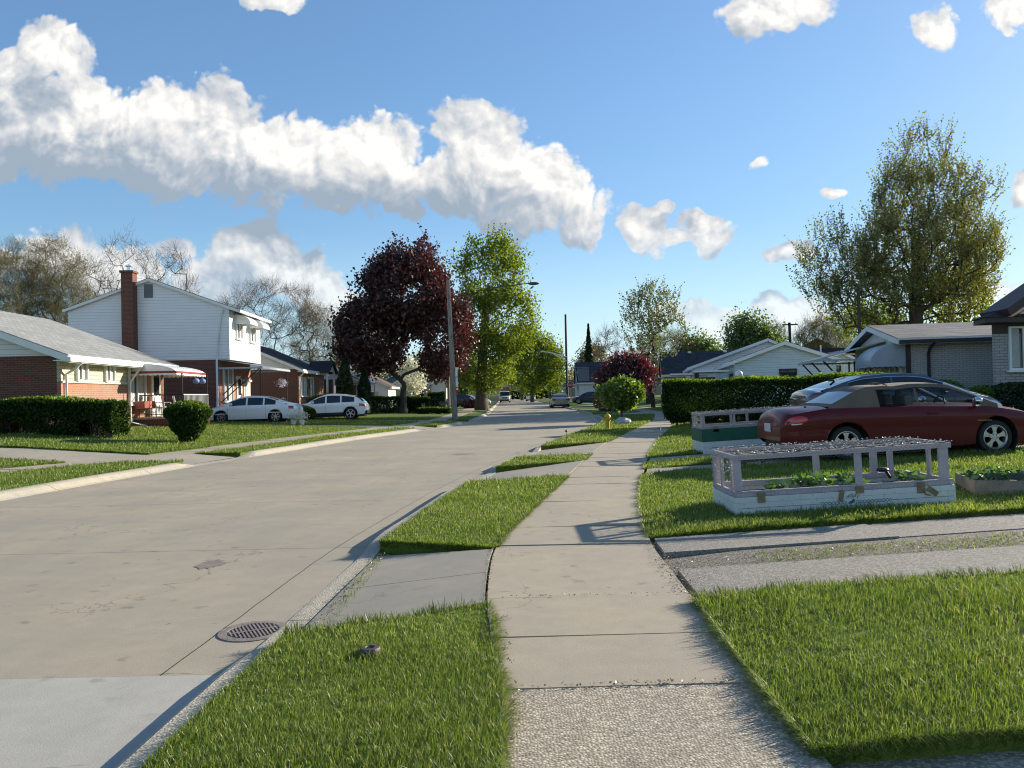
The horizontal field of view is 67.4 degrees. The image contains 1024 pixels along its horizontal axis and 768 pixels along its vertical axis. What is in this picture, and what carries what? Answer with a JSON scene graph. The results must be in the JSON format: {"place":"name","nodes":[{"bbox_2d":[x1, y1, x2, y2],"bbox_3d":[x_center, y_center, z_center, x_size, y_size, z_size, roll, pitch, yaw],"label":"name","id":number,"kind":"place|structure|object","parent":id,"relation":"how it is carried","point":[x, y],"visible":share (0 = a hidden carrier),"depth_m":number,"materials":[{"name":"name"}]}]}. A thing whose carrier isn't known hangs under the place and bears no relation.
{"place":"outdoors","nodes":[
{"label":"outdoors","id":0,"kind":"place"},
{"bbox_2d":[0,448,142,462],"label":"driveway","id":1,"kind":"structure","parent":0,"point":[68,456],"depth_m":20.58,"materials":[{"name":"concrete"}]},
{"bbox_2d":[1,461,182,490],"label":"lawn","id":2,"kind":"structure","parent":0,"point":[180,462],"depth_m":16.36,"materials":[{"name":"plant"}]},
{"bbox_2d":[0,675,218,767],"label":"road","id":3,"kind":"structure","parent":0,"point":[95,722],"depth_m":3.98,"materials":[{"name":"concrete"}]},
{"bbox_2d":[130,454,233,464],"bbox_3d":[-8.717,1.985,20.279,1.627,0.123,2.550,-1,-1,11],"label":"driveway apron","id":4,"kind":"object","parent":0,"point":[189,459],"visible":0.79,"depth_m":20.42,"materials":[{"name":"concrete"}]},
{"bbox_2d":[0,426,371,454],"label":"lawn","id":5,"kind":"structure","parent":0,"point":[52,448],"depth_m":24.30,"materials":[{"name":"plant"}]},
{"bbox_2d":[0,395,130,437],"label":"leafy hedge","id":6,"kind":"object","parent":5,"relation":"on","point":[83,416],"visible":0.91,"depth_m":25.43,"materials":[{"name":"green plant"}]},
{"bbox_2d":[0,311,211,432],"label":"ranch house","id":7,"kind":"structure","parent":5,"relation":"on","point":[41,356],"depth_m":29.70,"materials":[{"name":"orange brick"}]},
{"bbox_2d":[75,363,88,381],"bbox_3d":[-15.881,-0.512,28.370,0.103,0.850,0.791,-1,-1,-3],"label":"window","id":8,"kind":"structure","parent":7,"relation":"in","point":[82,373],"depth_m":28.34,"materials":[{"name":"white glass"}]},
{"bbox_2d":[104,365,115,382],"bbox_3d":[-15.992,-0.482,30.551,0.103,0.850,0.791,-1,-1,-3],"label":"window","id":9,"kind":"structure","parent":7,"relation":"in","point":[109,371],"depth_m":30.52,"materials":[{"name":"white glass"}]},
{"bbox_2d":[127,367,146,405],"bbox_3d":[-16.074,0.088,33.021,0.162,1.687,1.758,-1,-1,-3],"label":"window","id":10,"kind":"structure","parent":7,"relation":"in","point":[139,384],"depth_m":32.99,"materials":[{"name":"white glass"}]},
{"bbox_2d":[150,375,160,416],"bbox_3d":[-16.177,0.404,34.961,0.138,2.242,0.944,-1,-1,-3],"label":"door","id":11,"kind":"structure","parent":7,"relation":"in","point":[155,380],"depth_m":34.83,"materials":[{"name":"white paint"}]},
{"bbox_2d":[162,399,213,441],"bbox_3d":[-10.656,1.274,25.289,1.602,1.547,1.365,-1,-1,0],"label":"round bush","id":12,"kind":"object","parent":5,"relation":"on","point":[187,420],"visible":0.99,"depth_m":24.93,"materials":[{"name":"green plant"}]},
{"bbox_2d":[0,401,491,471],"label":"sidewalk","id":13,"kind":"structure","parent":0,"point":[443,418],"depth_m":23.74,"materials":[{"name":"concrete"}]},
{"bbox_2d":[0,399,600,678],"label":"road","id":14,"kind":"structure","parent":0,"point":[132,604],"depth_m":8.89,"materials":[{"name":"concrete"}]},
{"bbox_2d":[217,621,284,641],"bbox_3d":[-1.804,1.726,5.359,0.470,0.020,0.470,-1,-1,-29],"label":"storm drain","id":15,"kind":"object","parent":14,"relation":"on","point":[252,631],"visible":0.95,"depth_m":5.34,"materials":[{"name":"metal"}]},
{"bbox_2d":[549,394,569,407],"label":"parked car","id":16,"kind":"object","parent":14,"relation":"on","point":[559,399],"visible":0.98,"depth_m":79.20,"materials":[{"name":"beige paint"}]},
{"bbox_2d":[10,403,600,678],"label":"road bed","id":17,"kind":"object","parent":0,"point":[296,548],"visible":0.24,"depth_m":8.38,"materials":[{"name":"asphalt"}]},
{"bbox_2d":[196,428,414,463],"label":"lawn","id":18,"kind":"structure","parent":0,"point":[228,454],"depth_m":21.68,"materials":[{"name":"plant"}]},
{"bbox_2d":[216,421,418,425],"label":"lawn","id":19,"kind":"structure","parent":0,"point":[333,424],"depth_m":39.28,"materials":[{"name":"plant"}]},
{"bbox_2d":[210,396,302,421],"bbox_3d":[-13.965,1.380,41.490,5.020,1.509,2.144,-1,-1,0],"label":"parked car","id":20,"kind":"object","parent":19,"relation":"on","point":[272,408],"visible":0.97,"depth_m":40.62,"materials":[{"name":"white paint"}]},
{"bbox_2d":[143,604,500,767],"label":"lawn","id":21,"kind":"structure","parent":0,"point":[474,612],"depth_m":3.88,"materials":[{"name":"plant"}]},
{"bbox_2d":[190,395,546,603],"bbox_3d":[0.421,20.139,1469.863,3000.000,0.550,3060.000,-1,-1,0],"label":"ground","id":22,"kind":"structure","parent":0,"point":[486,593],"depth_m":7.19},
{"bbox_2d":[62,264,289,421],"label":"two storey house","id":23,"kind":"structure","parent":22,"relation":"on","point":[217,343],"depth_m":40.89,"materials":[{"name":"white brick"}]},
{"bbox_2d":[223,369,233,402],"bbox_3d":[-15.656,0.071,42.477,0.147,1.930,1.740,-1,-1,-3],"label":"door","id":24,"kind":"structure","parent":23,"relation":"in","point":[228,374],"depth_m":42.45,"materials":[{"name":"white metal"}]},
{"bbox_2d":[0,401,499,500],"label":"kerb","id":25,"kind":"structure","parent":22,"relation":"on","point":[8,494],"depth_m":17.55,"materials":[{"name":"concrete"}]},
{"bbox_2d":[114,400,602,767],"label":"kerb","id":26,"kind":"structure","parent":22,"relation":"on","point":[312,608],"depth_m":4.93,"materials":[{"name":"concrete"}]},
{"bbox_2d":[444,221,545,409],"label":"shade tree","id":27,"kind":"object","parent":22,"relation":"on","point":[495,342],"visible":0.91,"depth_m":72.94,"materials":[{"name":"green plant"}]},
{"bbox_2d":[336,353,658,395],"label":"wood","id":28,"kind":"object","parent":22,"relation":"on","point":[569,372],"depth_m":303.31,"materials":[{"name":"green plant"}]},
{"bbox_2d":[507,319,541,399],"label":"street tree","id":29,"kind":"object","parent":22,"relation":"on","point":[518,387],"visible":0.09,"depth_m":174.39,"materials":[{"name":"green plant"}]},
{"bbox_2d":[510,322,570,401],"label":"street tree","id":30,"kind":"object","parent":22,"relation":"on","point":[545,376],"visible":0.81,"depth_m":133.54,"materials":[{"name":"green plant"}]},
{"bbox_2d":[827,350,854,372],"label":"white garage","id":31,"kind":"structure","parent":22,"relation":"on","point":[841,368],"depth_m":49.82,"materials":[{"name":"paint"}]},
{"bbox_2d":[782,110,1015,330],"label":"silver maple tree","id":32,"kind":"object","parent":22,"relation":"on","point":[965,252],"visible":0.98,"depth_m":70.43,"materials":[{"name":"green plant"}]},
{"bbox_2d":[312,413,450,419],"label":"lawn","id":33,"kind":"structure","parent":0,"point":[406,415],"depth_m":54.42,"materials":[{"name":"plant"}]},
{"bbox_2d":[250,346,337,403],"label":"brick house","id":34,"kind":"structure","parent":33,"relation":"on","point":[305,381],"depth_m":52.99,"materials":[{"name":"brown"}]},
{"bbox_2d":[336,358,353,394],"bbox_3d":[-12.208,0.286,55.998,1.334,4.377,1.330,-1,-1,0],"label":"arborvitae","id":35,"kind":"object","parent":33,"relation":"on","point":[344,383],"visible":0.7,"depth_m":55.68,"materials":[{"name":"green plant"}]},
{"bbox_2d":[357,368,371,414],"bbox_3d":[-11.158,0.655,58.006,1.176,3.702,1.169,-1,-1,0],"label":"arborvitae","id":36,"kind":"object","parent":33,"relation":"on","point":[364,387],"visible":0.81,"depth_m":57.72,"materials":[{"name":"green plant"}]},
{"bbox_2d":[371,395,400,413],"bbox_3d":[-10.515,1.649,61.411,3.977,1.629,1.361,-1,-1,-33],"label":"hedge","id":37,"kind":"object","parent":33,"relation":"on","point":[389,406],"visible":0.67,"depth_m":61.36,"materials":[{"name":"green plant"}]},
{"bbox_2d":[321,223,480,412],"bbox_3d":[-8.911,-5.198,61.907,12.968,15.561,8.479,-1,-1,0],"label":"purple maple tree","id":38,"kind":"object","parent":33,"relation":"on","point":[424,317],"visible":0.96,"depth_m":60.55,"materials":[{"name":"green plant"}]},
{"bbox_2d":[416,403,451,413],"bbox_3d":[-6.099,1.944,60.372,2.793,1.003,1.138,-1,-1,0],"label":"hedge","id":39,"kind":"object","parent":33,"relation":"on","point":[437,410],"visible":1,"depth_m":60.05,"materials":[{"name":"green plant"}]},
{"bbox_2d":[306,549,492,629],"bbox_3d":[-0.825,1.669,6.412,1.286,0.172,2.624,-1,-1,0],"label":"driveway apron","id":40,"kind":"object","parent":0,"point":[399,584],"visible":0.8,"depth_m":6.24,"materials":[{"name":"concrete"}]},
{"bbox_2d":[313,535,1018,742],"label":"dry clippings","id":41,"kind":"object","parent":40,"relation":"on","point":[357,580],"visible":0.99,"depth_m":6.36,"materials":[{"name":"plant"}]},
{"bbox_2d":[452,413,482,421],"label":"lawn","id":42,"kind":"structure","parent":0,"point":[472,415],"depth_m":52.93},
{"bbox_2d":[446,280,538,419],"bbox_3d":[-1.076,-2.010,46.295,5.613,8.647,0.350,-1,-1,0],"label":"street light","id":43,"kind":"object","parent":42,"relation":"on","point":[453,376],"visible":0.96,"depth_m":46.19,"materials":[{"name":"metal"}]},
{"bbox_2d":[380,477,560,576],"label":"lawn","id":44,"kind":"structure","parent":0,"point":[401,550],"depth_m":8.40,"materials":[{"name":"plant"}]},
{"bbox_2d":[0,413,1023,767],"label":"grass","id":45,"kind":"structure","parent":0,"point":[670,441],"depth_m":4.47,"materials":[{"name":"plant"}]},
{"bbox_2d":[0,0,1023,379],"label":"sky","id":46,"kind":"structure","parent":0,"point":[621,141],"materials":[{"name":"blue"}]},
{"bbox_2d":[487,460,583,479],"bbox_3d":[0.409,1.753,15.104,1.651,0.173,4.002,-1,-1,11],"label":"driveway apron","id":47,"kind":"object","parent":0,"point":[569,468],"visible":0.64,"depth_m":15.16,"materials":[{"name":"concrete"}]},
{"bbox_2d":[496,455,588,472],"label":"lawn","id":48,"kind":"structure","parent":0,"point":[510,469],"depth_m":16.09,"materials":[{"name":"plant"}]},
{"bbox_2d":[532,442,606,456],"bbox_3d":[1.420,1.798,20.300,1.706,0.173,5.085,-1,-1,12],"label":"driveway apron","id":49,"kind":"object","parent":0,"point":[586,449],"visible":0.63,"depth_m":20.57,"materials":[{"name":"concrete"}]},
{"bbox_2d":[570,403,589,405],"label":"lawn","id":50,"kind":"structure","parent":0,"point":[574,404],"depth_m":94.01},
{"bbox_2d":[540,314,568,396],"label":"steel pole","id":51,"kind":"object","parent":50,"relation":"on","point":[566,359],"visible":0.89,"depth_m":93.92,"materials":[{"name":"black metal"}]},
{"bbox_2d":[498,398,672,545],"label":"sidewalk","id":52,"kind":"structure","parent":0,"point":[591,500],"depth_m":10.30,"materials":[{"name":"concrete"}]},
{"bbox_2d":[541,414,648,449],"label":"lawn","id":53,"kind":"structure","parent":0,"point":[552,447],"depth_m":22.32,"materials":[{"name":"plant"}]},
{"bbox_2d":[595,373,645,416],"bbox_3d":[5.456,0.735,38.462,2.593,2.539,2.844,-1,-1,0],"label":"ball shrub","id":54,"kind":"object","parent":53,"relation":"on","point":[620,394],"visible":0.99,"depth_m":37.84,"materials":[{"name":"green plant"}]},
{"bbox_2d":[569,395,660,402],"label":"lawn","id":55,"kind":"structure","parent":0,"point":[656,396],"depth_m":134.35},
{"bbox_2d":[584,323,593,361],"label":"spruce tree","id":56,"kind":"object","parent":55,"relation":"on","point":[588,355],"visible":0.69,"depth_m":134.77,"materials":[{"name":"green plant"}]},
{"bbox_2d":[569,337,613,376],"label":"street tree","id":57,"kind":"object","parent":55,"relation":"on","point":[581,358],"visible":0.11,"depth_m":169.73,"materials":[{"name":"green plant"}]},
{"bbox_2d":[573,362,610,396],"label":"grey roof house","id":58,"kind":"structure","parent":55,"relation":"on","point":[583,381],"depth_m":118.02,"materials":[{"name":"white paint"}]},
{"bbox_2d":[591,322,638,361],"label":"bare tree","id":59,"kind":"object","parent":55,"relation":"on","point":[605,345],"visible":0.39,"depth_m":139.79,"materials":[{"name":"brown plant"}]},
{"bbox_2d":[628,324,705,382],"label":"budding tree","id":60,"kind":"object","parent":55,"relation":"on","point":[655,358],"visible":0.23,"depth_m":117.95,"materials":[{"name":"green plant"}]},
{"bbox_2d":[676,327,725,350],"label":"street tree","id":61,"kind":"object","parent":55,"relation":"on","point":[709,343],"visible":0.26,"depth_m":118.83,"materials":[{"name":"green plant"}]},
{"bbox_2d":[487,544,752,689],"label":"sidewalk","id":62,"kind":"structure","parent":0,"point":[618,631],"depth_m":4.97,"materials":[{"name":"concrete"}]},
{"bbox_2d":[595,398,661,403],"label":"lawn","id":63,"kind":"structure","parent":0,"point":[656,399],"depth_m":91.92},
{"bbox_2d":[787,308,850,347],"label":"budding tree","id":64,"kind":"object","parent":63,"relation":"on","point":[823,330],"visible":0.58,"depth_m":89.21,"materials":[{"name":"green plant"}]},
{"bbox_2d":[642,407,662,410],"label":"lawn","id":65,"kind":"structure","parent":0,"point":[656,408],"depth_m":62.40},
{"bbox_2d":[591,348,663,406],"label":"red maple tree","id":66,"kind":"object","parent":65,"relation":"on","point":[636,365],"visible":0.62,"depth_m":65.03,"materials":[{"name":"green plant"}]},
{"bbox_2d":[669,338,778,405],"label":"pale blue house","id":67,"kind":"structure","parent":65,"relation":"on","point":[712,363],"depth_m":55.54,"materials":[{"name":"white"}]},
{"bbox_2d":[636,400,674,407],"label":"lawn","id":68,"kind":"structure","parent":0,"point":[644,404],"depth_m":74.70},
{"bbox_2d":[613,274,696,403],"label":"pear tree","id":69,"kind":"object","parent":68,"relation":"on","point":[650,319],"visible":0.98,"depth_m":77.61,"materials":[{"name":"green plant"}]},
{"bbox_2d":[658,350,733,398],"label":"dark roof house","id":70,"kind":"structure","parent":68,"relation":"on","point":[681,362],"depth_m":83.71,"materials":[{"name":"black"}]},
{"bbox_2d":[819,262,1005,346],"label":"maple tree","id":71,"kind":"object","parent":68,"relation":"on","point":[961,319],"visible":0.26,"depth_m":77.21,"materials":[{"name":"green plant"}]},
{"bbox_2d":[500,683,832,767],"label":"sidewalk","id":72,"kind":"structure","parent":0,"point":[729,725],"depth_m":3.38,"materials":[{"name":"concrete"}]},
{"bbox_2d":[647,424,702,461],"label":"lawn","id":73,"kind":"structure","parent":0,"point":[676,445],"depth_m":19.17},
{"bbox_2d":[691,405,793,453],"bbox_3d":[5.478,1.066,17.518,2.544,1.029,1.026,-4,-1,0],"label":"caged planter","id":74,"kind":"object","parent":73,"relation":"on","point":[706,438],"visible":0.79,"depth_m":17.03,"materials":[{"name":"wood"}]},
{"bbox_2d":[692,341,843,407],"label":"pale blue house","id":75,"kind":"structure","parent":73,"relation":"on","point":[783,358],"depth_m":43.54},
{"bbox_2d":[659,370,882,424],"bbox_3d":[9.102,0.628,28.186,1.834,1.985,9.001,-1,-1,-32],"label":"clipped hedge","id":76,"kind":"object","parent":73,"relation":"on","point":[680,408],"visible":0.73,"depth_m":28.73,"materials":[{"name":"green plant"}]},
{"bbox_2d":[797,322,992,388],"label":"white brick house","id":77,"kind":"structure","parent":73,"relation":"on","point":[961,352],"depth_m":28.44,"materials":[{"name":"paint"}]},
{"bbox_2d":[789,372,1002,405],"bbox_3d":[9.884,0.473,19.893,4.900,1.544,2.144,-1,-1,0],"label":"parked car","id":78,"kind":"object","parent":73,"relation":"on","point":[807,394],"visible":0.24,"depth_m":19.17,"materials":[{"name":"grey paint"}]},
{"bbox_2d":[971,283,1023,392],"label":"brown roof house","id":79,"kind":"structure","parent":73,"relation":"on","point":[1004,316],"depth_m":22.45,"materials":[{"name":"grey brick"}]},
{"bbox_2d":[1006,326,1023,371],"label":"window","id":80,"kind":"structure","parent":79,"relation":"in","point":[1015,339],"depth_m":22.43,"materials":[{"name":"white glass"}]},
{"bbox_2d":[988,381,1023,410],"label":"spreading yew","id":81,"kind":"object","parent":73,"relation":"on","point":[1016,401],"visible":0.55,"depth_m":20.92,"materials":[{"name":"green plant"}]},
{"bbox_2d":[640,448,1023,541],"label":"lawn","id":82,"kind":"structure","parent":0,"point":[837,523],"depth_m":8.54,"materials":[{"name":"plant"}]},
{"bbox_2d":[711,435,955,514],"bbox_3d":[3.786,1.133,9.235,2.533,0.834,1.027,-3,-1,0],"label":"caged planter","id":83,"kind":"object","parent":82,"relation":"on","point":[736,494],"visible":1,"depth_m":8.77,"materials":[{"name":"wood"}]},
{"bbox_2d":[954,449,1023,493],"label":"wooden planter","id":84,"kind":"object","parent":82,"relation":"on","point":[987,480],"visible":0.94,"depth_m":9.23,"materials":[{"name":"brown wood"}]},
{"bbox_2d":[646,444,1023,473],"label":"driveway","id":85,"kind":"structure","parent":0,"point":[759,462],"depth_m":14.58,"materials":[{"name":"concrete"}]},
{"bbox_2d":[757,382,1023,460],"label":"parked convertible","id":86,"kind":"object","parent":85,"relation":"on","point":[852,413],"visible":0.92,"depth_m":13.88,"materials":[{"name":"red paint"}]},
{"bbox_2d":[651,513,1023,596],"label":"driveway","id":87,"kind":"structure","parent":0,"point":[723,555],"depth_m":6.87,"materials":[{"name":"gravel"}]},
{"bbox_2d":[750,531,1023,562],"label":"grass","id":88,"kind":"structure","parent":87,"relation":"on","point":[1002,537],"depth_m":6.80,"materials":[{"name":"plant"}]},
{"bbox_2d":[655,514,1023,557],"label":"driveway","id":89,"kind":"structure","parent":0,"point":[692,545],"depth_m":7.46,"materials":[{"name":"concrete"}]},
{"bbox_2d":[678,545,1023,596],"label":"driveway","id":90,"kind":"structure","parent":0,"point":[840,569],"depth_m":6.12,"materials":[{"name":"concrete"}]},
{"bbox_2d":[694,572,1023,764],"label":"lawn","id":91,"kind":"structure","parent":0,"point":[963,750],"depth_m":3.87,"materials":[{"name":"plant"}]},
{"bbox_2d":[832,750,1023,767],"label":"front path","id":92,"kind":"structure","parent":0,"point":[1009,759],"depth_m":3.07,"materials":[{"name":"concrete"}]},
{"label":"driveway","id":93,"kind":"structure","parent":0,"visible":0},
{"bbox_2d":[395,354,430,395],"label":"blossom tree","id":94,"kind":"object","parent":93,"relation":"on","point":[413,386],"visible":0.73,"depth_m":81.58,"materials":[{"name":"white plant"}]},
{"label":"driveway","id":95,"kind":"structure","parent":0,"visible":0},
{"bbox_2d":[301,394,370,419],"bbox_3d":[-11.129,1.422,47.290,4.600,1.648,2.110,-1,-1,-3],"label":"parked car","id":96,"kind":"object","parent":95,"relation":"on","point":[348,406],"visible":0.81,"depth_m":46.51,"materials":[{"name":"white paint"}]},
{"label":"lawn","id":97,"kind":"structure","parent":0,"visible":0},
{"bbox_2d":[0,245,32,313],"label":"budding tree","id":98,"kind":"object","parent":97,"relation":"on","point":[6,301],"visible":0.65,"depth_m":67.27,"materials":[{"name":"brown plant"}]},
{"bbox_2d":[0,235,59,316],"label":"budding tree","id":99,"kind":"object","parent":97,"relation":"on","point":[16,257],"visible":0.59,"depth_m":69.62,"materials":[{"name":"brown plant"}]},
{"bbox_2d":[8,226,103,325],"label":"budding tree","id":100,"kind":"object","parent":97,"relation":"on","point":[54,308],"visible":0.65,"depth_m":71.23,"materials":[{"name":"brown plant"}]},
{"bbox_2d":[83,225,163,292],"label":"bare tree","id":101,"kind":"object","parent":97,"relation":"on","point":[126,259],"visible":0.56,"depth_m":77.49,"materials":[{"name":"brown plant"}]},
{"bbox_2d":[302,360,375,400],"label":"brick house","id":102,"kind":"structure","parent":97,"relation":"on","point":[354,380],"depth_m":65.93,"materials":[{"name":"brown"}]},
{"bbox_2d":[427,391,445,407],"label":"hedge","id":103,"kind":"object","parent":97,"relation":"on","point":[440,395],"visible":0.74,"depth_m":66.08,"materials":[{"name":"green plant"}]},
{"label":"lawn","id":104,"kind":"structure","parent":0,"visible":0},
{"bbox_2d":[52,252,115,321],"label":"bare tree","id":105,"kind":"object","parent":104,"relation":"on","point":[85,268],"visible":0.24,"depth_m":84.27,"materials":[{"name":"brown plant"}]},
{"bbox_2d":[144,241,204,295],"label":"bare tree","id":106,"kind":"object","parent":104,"relation":"on","point":[181,269],"visible":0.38,"depth_m":84.03,"materials":[{"name":"brown plant"}]},
{"bbox_2d":[214,270,334,360],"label":"bare tree","id":107,"kind":"object","parent":104,"relation":"on","point":[254,294],"visible":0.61,"depth_m":87.16,"materials":[{"name":"brown plant"}]},
{"bbox_2d":[283,294,350,366],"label":"budding tree","id":108,"kind":"object","parent":104,"relation":"on","point":[318,326],"visible":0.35,"depth_m":91.05,"materials":[{"name":"brown plant"}]},
{"bbox_2d":[351,370,399,406],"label":"white house","id":109,"kind":"structure","parent":104,"relation":"on","point":[383,388],"depth_m":83.97,"materials":[{"name":"paint"}]},
{"bbox_2d":[406,396,430,412],"bbox_3d":[-7.833,1.738,64.466,2.096,1.536,1.363,-1,-1,0],"label":"hedge","id":110,"kind":"object","parent":104,"relation":"on","point":[413,403],"visible":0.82,"depth_m":64.03,"materials":[{"name":"green plant"}]},
{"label":"driveway","id":111,"kind":"structure","parent":0,"visible":0},
{"bbox_2d":[714,302,788,349],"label":"street tree","id":112,"kind":"object","parent":111,"relation":"on","point":[745,330],"visible":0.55,"depth_m":103.62,"materials":[{"name":"green plant"}]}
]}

